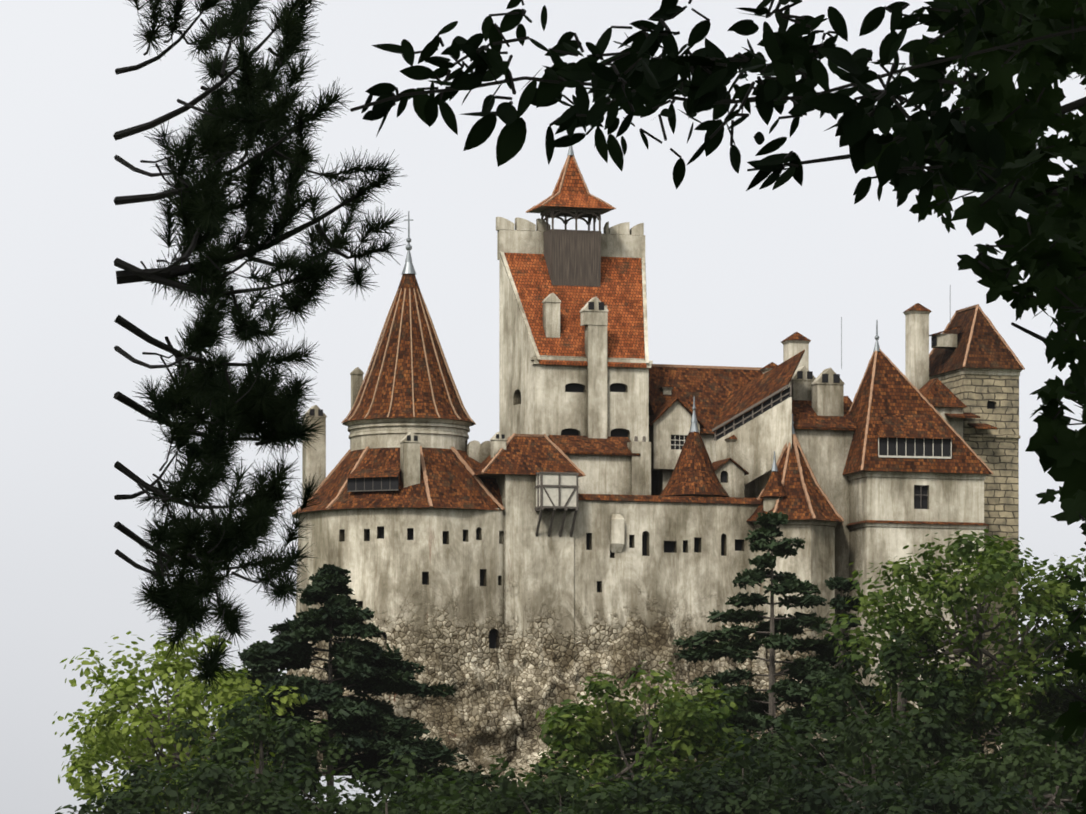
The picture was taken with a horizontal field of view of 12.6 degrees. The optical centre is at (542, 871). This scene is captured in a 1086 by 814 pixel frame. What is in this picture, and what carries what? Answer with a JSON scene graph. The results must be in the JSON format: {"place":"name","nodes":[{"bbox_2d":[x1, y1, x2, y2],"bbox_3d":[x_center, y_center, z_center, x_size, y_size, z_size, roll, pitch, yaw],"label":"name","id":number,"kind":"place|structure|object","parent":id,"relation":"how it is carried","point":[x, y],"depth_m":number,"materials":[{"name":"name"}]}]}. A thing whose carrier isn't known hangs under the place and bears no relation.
{"place":"outdoors","nodes":[
{"label":"outdoors","id":0,"kind":"place"},
{"bbox_2d":[271,750,480,813],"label":"bush","id":1,"kind":"object","parent":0,"point":[349,806],"depth_m":337.27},
{"bbox_2d":[370,770,545,813],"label":"bush","id":2,"kind":"object","parent":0,"point":[406,799],"depth_m":362.68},
{"bbox_2d":[0,0,1085,813],"label":"sky","id":3,"kind":"structure","parent":0,"point":[733,272],"materials":[{"name":"white"}]},
{"bbox_2d":[499,253,648,441],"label":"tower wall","id":4,"kind":"structure","parent":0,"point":[547,400],"depth_m":405.87,"materials":[{"name":"paint"}]},
{"bbox_2d":[542,293,560,337],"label":"chimney","id":5,"kind":"object","parent":4,"relation":"on","point":[551,302],"depth_m":405.52,"materials":[{"name":"paint"}]},
{"bbox_2d":[496,217,644,259],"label":"battlements","id":6,"kind":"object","parent":4,"relation":"on","point":[617,240],"depth_m":411.56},
{"bbox_2d":[543,231,600,286],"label":"lookout shaft","id":7,"kind":"object","parent":4,"relation":"on","point":[572,258],"depth_m":410.08,"materials":[{"name":"grey wood"}]},
{"bbox_2d":[540,207,600,233],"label":"belvedere","id":8,"kind":"object","parent":7,"relation":"on","point":[590,214],"depth_m":410.56,"materials":[{"name":"wood"}]},
{"bbox_2d":[527,155,613,214],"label":"roof","id":9,"kind":"structure","parent":8,"relation":"on","point":[573,194],"depth_m":410.61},
{"bbox_2d":[526,155,615,212],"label":"roof ridge tiles","id":10,"kind":"object","parent":9,"relation":"attached to","point":[566,164],"depth_m":411.06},
{"bbox_2d":[567,146,573,155],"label":"roof finial","id":11,"kind":"object","parent":10,"relation":"on","point":[570,151],"depth_m":411.41,"materials":[{"name":"silver metal"}]},
{"bbox_2d":[504,253,646,367],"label":"roof","id":12,"kind":"structure","parent":4,"relation":"on","point":[618,292],"depth_m":408.79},
{"bbox_2d":[500,251,648,363],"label":"keep verges","id":13,"kind":"structure","parent":12,"relation":"on","point":[519,303],"depth_m":408.28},
{"bbox_2d":[530,357,652,367],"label":"keep cornice","id":14,"kind":"structure","parent":4,"relation":"attached to","point":[534,360],"depth_m":404.53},
{"bbox_2d":[549,435,639,455],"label":"roof","id":15,"kind":"structure","parent":4,"relation":"on","point":[573,444],"depth_m":402.96,"materials":[{"name":"tile"}]},
{"bbox_2d":[580,297,608,325],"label":"chimney cap","id":16,"kind":"object","parent":4,"relation":"attached to","point":[594,310],"depth_m":404.63,"materials":[{"name":"paint"}]},
{"bbox_2d":[585,305,606,438],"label":"chimney","id":17,"kind":"object","parent":4,"relation":"attached to","point":[596,345],"depth_m":404.70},
{"bbox_2d":[565,454,630,494],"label":"building","id":18,"kind":"structure","parent":4,"relation":"attached to","point":[607,474],"depth_m":402.15,"materials":[{"name":"paint"}]},
{"bbox_2d":[627,441,650,494],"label":"wall","id":19,"kind":"structure","parent":18,"relation":"on","point":[641,474],"depth_m":402.81,"materials":[{"name":"paint"}]},
{"bbox_2d":[634,436,645,441],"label":"chimney pots","id":20,"kind":"object","parent":19,"relation":"on","point":[643,439],"depth_m":403.38,"materials":[{"name":"grey"}]},
{"bbox_2d":[651,434,754,497],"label":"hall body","id":21,"kind":"structure","parent":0,"point":[660,480],"depth_m":410.28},
{"bbox_2d":[659,387,672,394],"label":"chimney","id":22,"kind":"object","parent":21,"relation":"on","point":[666,390],"depth_m":412.78,"materials":[{"name":"paint"}]},
{"bbox_2d":[649,400,699,472],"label":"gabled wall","id":23,"kind":"structure","parent":21,"relation":"on","point":[669,425],"depth_m":408.33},
{"bbox_2d":[649,398,704,428],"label":"roof edge trim","id":24,"kind":"structure","parent":23,"relation":"on","point":[661,410],"depth_m":408.75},
{"bbox_2d":[649,366,778,433],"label":"hall roof","id":25,"kind":"structure","parent":21,"relation":"on","point":[710,390],"depth_m":414.43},
{"bbox_2d":[714,460,743,497],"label":"wall","id":26,"kind":"structure","parent":21,"relation":"attached to","point":[730,475],"depth_m":403.62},
{"bbox_2d":[725,439,736,461],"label":"chimney","id":27,"kind":"object","parent":26,"relation":"on","point":[731,448],"depth_m":406.61,"materials":[{"name":"paint"}]},
{"bbox_2d":[712,458,767,474],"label":"bay roof","id":28,"kind":"structure","parent":26,"relation":"on","point":[717,464],"depth_m":403.69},
{"bbox_2d":[761,368,772,373],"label":"chimney","id":29,"kind":"object","parent":21,"relation":"on","point":[764,370],"depth_m":416.06,"materials":[{"name":"paint"}]},
{"bbox_2d":[760,362,777,369],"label":"chimney cap","id":30,"kind":"object","parent":29,"relation":"on","point":[771,365],"depth_m":416.22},
{"bbox_2d":[781,340,810,390],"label":"chimney","id":31,"kind":"object","parent":21,"relation":"on","point":[791,348],"depth_m":414.82,"materials":[{"name":"paint"}]},
{"bbox_2d":[781,332,810,341],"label":"chimney cap","id":32,"kind":"object","parent":31,"relation":"on","point":[796,336],"depth_m":414.81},
{"bbox_2d":[651,364,760,369],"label":"roof ridge","id":33,"kind":"structure","parent":0,"point":[700,366],"depth_m":416.84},
{"bbox_2d":[716,387,791,484],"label":"wing wall","id":34,"kind":"structure","parent":0,"point":[763,436],"depth_m":404.93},
{"bbox_2d":[712,384,791,440],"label":"wing loggia posts","id":35,"kind":"object","parent":34,"relation":"on","point":[750,408],"depth_m":405.27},
{"bbox_2d":[712,349,804,428],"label":"wing roof","id":36,"kind":"structure","parent":34,"relation":"on","point":[760,388],"depth_m":406.73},
{"bbox_2d":[583,761,1082,813],"bbox_3d":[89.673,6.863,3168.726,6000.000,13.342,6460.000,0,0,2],"label":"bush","id":37,"kind":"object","parent":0,"point":[1062,794],"depth_m":385.69,"materials":[{"name":"green plant"}]},
{"bbox_2d":[63,687,214,813],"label":"tree","id":38,"kind":"object","parent":37,"relation":"on","point":[92,780],"depth_m":383.49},
{"bbox_2d":[52,627,307,813],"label":"tree","id":39,"kind":"object","parent":37,"relation":"on","point":[127,690],"depth_m":367.73,"materials":[{"name":"plant"}]},
{"bbox_2d":[55,755,315,813],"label":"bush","id":40,"kind":"object","parent":37,"relation":"on","point":[267,796],"depth_m":328.42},
{"bbox_2d":[132,661,286,743],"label":"tree","id":41,"kind":"object","parent":37,"relation":"on","point":[202,695],"depth_m":411.66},
{"bbox_2d":[113,0,406,695],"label":"pine","id":42,"kind":"object","parent":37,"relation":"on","point":[267,399],"depth_m":14.80,"materials":[{"name":"plant"}]},
{"bbox_2d":[166,689,353,813],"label":"tree","id":43,"kind":"object","parent":37,"relation":"on","point":[291,740],"depth_m":358.88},
{"bbox_2d":[220,640,325,808],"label":"pine","id":44,"kind":"object","parent":37,"relation":"on","point":[256,675],"depth_m":386.23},
{"bbox_2d":[196,564,468,801],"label":"pine","id":45,"kind":"object","parent":37,"relation":"on","point":[377,670],"depth_m":376.37,"materials":[{"name":"plant"}]},
{"bbox_2d":[456,765,586,813],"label":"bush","id":46,"kind":"object","parent":37,"relation":"on","point":[478,774],"depth_m":367.54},
{"bbox_2d":[286,609,768,775],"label":"outcrop rock","id":47,"kind":"object","parent":37,"relation":"on","point":[497,703],"depth_m":394.19,"materials":[{"name":"stone"}]},
{"bbox_2d":[296,508,503,692],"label":"bastion wall","id":48,"kind":"structure","parent":47,"relation":"on","point":[426,582],"depth_m":393.41,"materials":[{"name":"paint"}]},
{"bbox_2d":[302,405,326,503],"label":"tall chimney","id":49,"kind":"object","parent":48,"relation":"on","point":[313,461],"depth_m":401.61,"materials":[{"name":"paint"}]},
{"bbox_2d":[292,447,503,518],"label":"roof","id":50,"kind":"structure","parent":48,"relation":"on","point":[453,483],"depth_m":395.78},
{"bbox_2d":[346,467,401,490],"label":"dormer window","id":51,"kind":"structure","parent":50,"relation":"on","point":[391,479],"depth_m":394.14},
{"bbox_2d":[347,477,398,491],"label":"dormer frame","id":52,"kind":"object","parent":51,"relation":"attached to","point":[373,490],"depth_m":393.84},
{"bbox_2d":[292,446,504,513],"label":"roof ridge tiles","id":53,"kind":"object","parent":50,"relation":"on","point":[363,454],"depth_m":396.40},
{"bbox_2d":[346,418,471,451],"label":"round tower","id":54,"kind":"structure","parent":48,"relation":"on","point":[394,432],"depth_m":397.72,"materials":[{"name":"paint"}]},
{"bbox_2d":[342,273,474,425],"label":"conical roof","id":55,"kind":"structure","parent":54,"relation":"on","point":[402,404],"depth_m":399.08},
{"bbox_2d":[350,367,363,407],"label":"chimney","id":56,"kind":"object","parent":55,"relation":"attached to","point":[357,373],"depth_m":405.74,"materials":[{"name":"paint"}]},
{"bbox_2d":[341,288,475,424],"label":"cone ribs","id":57,"kind":"object","parent":55,"relation":"on","point":[448,370],"depth_m":400.14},
{"bbox_2d":[401,261,415,274],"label":"lead cone cap","id":58,"kind":"object","parent":55,"relation":"on","point":[408,267],"depth_m":401.53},
{"bbox_2d":[404,211,412,261],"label":"finial cross","id":59,"kind":"object","parent":58,"relation":"on","point":[408,248],"depth_m":401.82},
{"bbox_2d":[399,432,420,487],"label":"chimney","id":60,"kind":"object","parent":48,"relation":"on","point":[409,442],"depth_m":394.31,"materials":[{"name":"paint"}]},
{"bbox_2d":[490,432,506,477],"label":"chimney","id":61,"kind":"object","parent":48,"relation":"on","point":[498,440],"depth_m":397.25,"materials":[{"name":"paint"}]},
{"bbox_2d":[495,474,573,659],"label":"oriel building","id":62,"kind":"structure","parent":47,"relation":"on","point":[539,588],"depth_m":396.05,"materials":[{"name":"paint"}]},
{"bbox_2d":[467,440,490,462],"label":"scallop parapet","id":63,"kind":"structure","parent":62,"relation":"on","point":[478,452],"depth_m":399.52,"materials":[{"name":"paint"}]},
{"bbox_2d":[473,436,582,477],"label":"roof","id":64,"kind":"structure","parent":62,"relation":"on","point":[522,455],"depth_m":397.18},
{"bbox_2d":[481,433,585,475],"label":"roof ridge tiles","id":65,"kind":"object","parent":64,"relation":"on","point":[509,439],"depth_m":398.42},
{"bbox_2d":[536,474,575,508],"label":"bay wall panels","id":66,"kind":"object","parent":62,"relation":"attached to","point":[565,479],"depth_m":395.14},
{"bbox_2d":[535,472,578,536],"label":"timber frame","id":67,"kind":"object","parent":66,"relation":"attached to","point":[564,508],"depth_m":395.27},
{"bbox_2d":[502,498,758,651],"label":"curtain wall","id":68,"kind":"structure","parent":47,"relation":"on","point":[679,566],"depth_m":399.30,"materials":[{"name":"paint"}]},
{"bbox_2d":[610,514,623,552],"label":"wall projection","id":69,"kind":"object","parent":68,"relation":"attached to","point":[616,533],"depth_m":397.88,"materials":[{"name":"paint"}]},
{"bbox_2d":[578,494,760,504],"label":"wall coping","id":70,"kind":"object","parent":68,"relation":"on","point":[654,498],"depth_m":399.76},
{"bbox_2d":[659,431,728,496],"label":"turret roof","id":71,"kind":"structure","parent":68,"relation":"on","point":[693,473],"depth_m":402.20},
{"bbox_2d":[689,422,698,431],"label":"turret lead cap","id":72,"kind":"object","parent":71,"relation":"on","point":[693,426],"depth_m":403.39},
{"bbox_2d":[691,397,697,421],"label":"roof finial","id":73,"kind":"object","parent":72,"relation":"on","point":[694,418],"depth_m":403.56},
{"bbox_2d":[675,495,721,496],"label":"turret body","id":74,"kind":"object","parent":68,"relation":"on","point":[700,495],"depth_m":401.44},
{"bbox_2d":[751,520,837,682],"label":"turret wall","id":75,"kind":"structure","parent":47,"relation":"on","point":[814,559],"depth_m":400.11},
{"bbox_2d":[746,440,842,524],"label":"turret roof","id":76,"kind":"structure","parent":75,"relation":"on","point":[793,505],"depth_m":401.33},
{"bbox_2d":[763,496,782,511],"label":"spirelet body","id":77,"kind":"object","parent":76,"relation":"on","point":[769,503],"depth_m":400.57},
{"bbox_2d":[759,471,787,497],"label":"turret roof","id":78,"kind":"structure","parent":77,"relation":"on","point":[774,486],"depth_m":400.74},
{"bbox_2d":[771,451,777,470],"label":"roof finial","id":79,"kind":"object","parent":78,"relation":"on","point":[774,467],"depth_m":401.27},
{"bbox_2d":[792,413,794,434],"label":"roof finial","id":80,"kind":"object","parent":76,"relation":"on","point":[793,431],"depth_m":403.35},
{"bbox_2d":[757,434,843,523],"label":"turret ridges","id":81,"kind":"object","parent":76,"relation":"on","point":[795,440],"depth_m":402.24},
{"bbox_2d":[755,429,854,597],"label":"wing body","id":82,"kind":"structure","parent":75,"relation":"on","point":[825,452],"depth_m":405.02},
{"bbox_2d":[788,366,815,400],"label":"chimney","id":83,"kind":"object","parent":82,"relation":"on","point":[803,379],"depth_m":408.42,"materials":[{"name":"paint"}]},
{"bbox_2d":[769,394,856,429],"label":"wing roof","id":84,"kind":"structure","parent":82,"relation":"on","point":[805,416],"depth_m":405.72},
{"bbox_2d":[811,368,844,415],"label":"chimney","id":85,"kind":"object","parent":82,"relation":"on","point":[827,384],"depth_m":406.51,"materials":[{"name":"paint"}]},
{"bbox_2d":[412,754,690,813],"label":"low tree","id":86,"kind":"object","parent":37,"relation":"on","point":[539,801],"depth_m":323.71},
{"bbox_2d":[522,697,685,813],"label":"branches","id":87,"kind":"object","parent":37,"relation":"on","point":[548,739],"depth_m":368.30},
{"bbox_2d":[536,660,759,813],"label":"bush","id":88,"kind":"object","parent":37,"relation":"on","point":[583,745],"depth_m":361.77,"materials":[{"name":"plant"}]},
{"bbox_2d":[626,685,783,813],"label":"tree","id":89,"kind":"object","parent":37,"relation":"on","point":[728,701],"depth_m":371.69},
{"bbox_2d":[350,0,1085,214],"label":"branch","id":90,"kind":"object","parent":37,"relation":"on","point":[653,82],"depth_m":7.44,"materials":[{"name":"plant"}]},
{"bbox_2d":[387,683,1059,802],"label":"ground","id":91,"kind":"structure","parent":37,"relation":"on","point":[532,747],"depth_m":393.70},
{"bbox_2d":[835,471,986,685],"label":"block","id":92,"kind":"structure","parent":91,"relation":"on","point":[891,496],"depth_m":402.90,"materials":[{"name":"paint"}]},
{"bbox_2d":[842,351,991,474],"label":"roof","id":93,"kind":"structure","parent":92,"relation":"on","point":[895,392],"depth_m":404.30,"materials":[{"name":"tile"}]},
{"bbox_2d":[873,320,879,351],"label":"finial","id":94,"kind":"object","parent":93,"relation":"on","point":[876,347],"depth_m":406.20,"materials":[{"name":"silver metal"}]},
{"bbox_2d":[878,437,951,458],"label":"dormer frame","id":95,"kind":"object","parent":93,"relation":"on","point":[933,456],"depth_m":402.83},
{"bbox_2d":[877,415,954,456],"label":"dormer","id":96,"kind":"object","parent":95,"relation":"on","point":[910,435],"depth_m":403.11,"materials":[{"name":"tile"}]},
{"bbox_2d":[849,348,993,473],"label":"roof ridges","id":97,"kind":"object","parent":93,"relation":"on","point":[870,403],"depth_m":404.95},
{"bbox_2d":[934,407,962,438],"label":"wall","id":98,"kind":"structure","parent":93,"relation":"on","point":[955,424],"depth_m":409.24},
{"bbox_2d":[903,310,930,389],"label":"chimney stone","id":99,"kind":"object","parent":98,"relation":"on","point":[917,349],"depth_m":413.75,"materials":[{"name":"paint"}]},
{"bbox_2d":[904,303,930,311],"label":"chimney cap","id":100,"kind":"object","parent":99,"relation":"on","point":[917,307],"depth_m":413.78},
{"bbox_2d":[919,378,966,407],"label":"hip roof","id":101,"kind":"structure","parent":98,"relation":"on","point":[936,392],"depth_m":409.46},
{"bbox_2d":[846,520,988,525],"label":"wall ledge","id":102,"kind":"object","parent":92,"relation":"attached to","point":[915,522],"depth_m":402.90,"materials":[{"name":"tile"}]},
{"bbox_2d":[941,375,1020,688],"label":"stone tower","id":103,"kind":"structure","parent":91,"relation":"on","point":[991,400],"depth_m":411.47,"materials":[{"name":"beige"}]},
{"bbox_2d":[945,412,997,429],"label":"small roofs","id":104,"kind":"structure","parent":103,"relation":"attached to","point":[976,425],"depth_m":408.86,"materials":[{"name":"tile"}]},
{"bbox_2d":[929,368,1021,380],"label":"stone tower cornice","id":105,"kind":"structure","parent":103,"relation":"on","point":[978,371],"depth_m":411.42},
{"bbox_2d":[929,307,1022,376],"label":"tower roof","id":106,"kind":"structure","parent":105,"relation":"on","point":[988,349],"depth_m":412.68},
{"bbox_2d":[929,326,961,348],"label":"dormer","id":107,"kind":"object","parent":106,"relation":"on","point":[942,341],"depth_m":413.97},
{"bbox_2d":[929,304,1024,369],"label":"stone tower roof ridges","id":108,"kind":"object","parent":106,"relation":"on","point":[977,306],"depth_m":412.96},
{"bbox_2d":[607,735,861,813],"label":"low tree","id":109,"kind":"object","parent":37,"relation":"on","point":[710,788],"depth_m":334.08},
{"bbox_2d":[670,511,883,799],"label":"pine","id":110,"kind":"object","parent":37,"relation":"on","point":[787,691],"depth_m":378.99,"materials":[{"name":"plant"}]},
{"bbox_2d":[794,576,891,786],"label":"pine","id":111,"kind":"object","parent":37,"relation":"on","point":[838,602],"depth_m":387.12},
{"bbox_2d":[722,699,1004,813],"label":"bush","id":112,"kind":"object","parent":37,"relation":"on","point":[932,736],"depth_m":347.42,"materials":[{"name":"plant"}]},
{"bbox_2d":[802,628,1004,798],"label":"tree","id":113,"kind":"object","parent":37,"relation":"on","point":[944,693],"depth_m":367.29,"materials":[{"name":"plant"}]},
{"bbox_2d":[747,0,1085,813],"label":"maple","id":114,"kind":"object","parent":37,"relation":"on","point":[998,96],"depth_m":9.42,"materials":[{"name":"plant"}]},
{"bbox_2d":[816,755,1080,813],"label":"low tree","id":115,"kind":"object","parent":37,"relation":"on","point":[942,801],"depth_m":316.46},
{"bbox_2d":[816,529,1085,758],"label":"bright tree","id":116,"kind":"object","parent":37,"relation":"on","point":[995,563],"depth_m":371.06,"materials":[{"name":"plant"}]},
{"bbox_2d":[906,657,1083,789],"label":"tree","id":117,"kind":"object","parent":37,"relation":"on","point":[1014,721],"depth_m":385.02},
{"bbox_2d":[928,714,1085,813],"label":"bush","id":118,"kind":"object","parent":37,"relation":"on","point":[1034,751],"depth_m":340.61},
{"bbox_2d":[986,548,1085,750],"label":"tree","id":119,"kind":"object","parent":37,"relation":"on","point":[1047,642],"depth_m":380.40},
{"bbox_2d":[1021,649,1085,774],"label":"tree","id":120,"kind":"object","parent":37,"relation":"on","point":[1082,693],"depth_m":389.36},
{"bbox_2d":[841,285,950,368],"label":"lightning rods","id":121,"kind":"object","parent":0,"point":[841,326],"depth_m":410.51,"materials":[{"name":"silver metal"}]}
]}

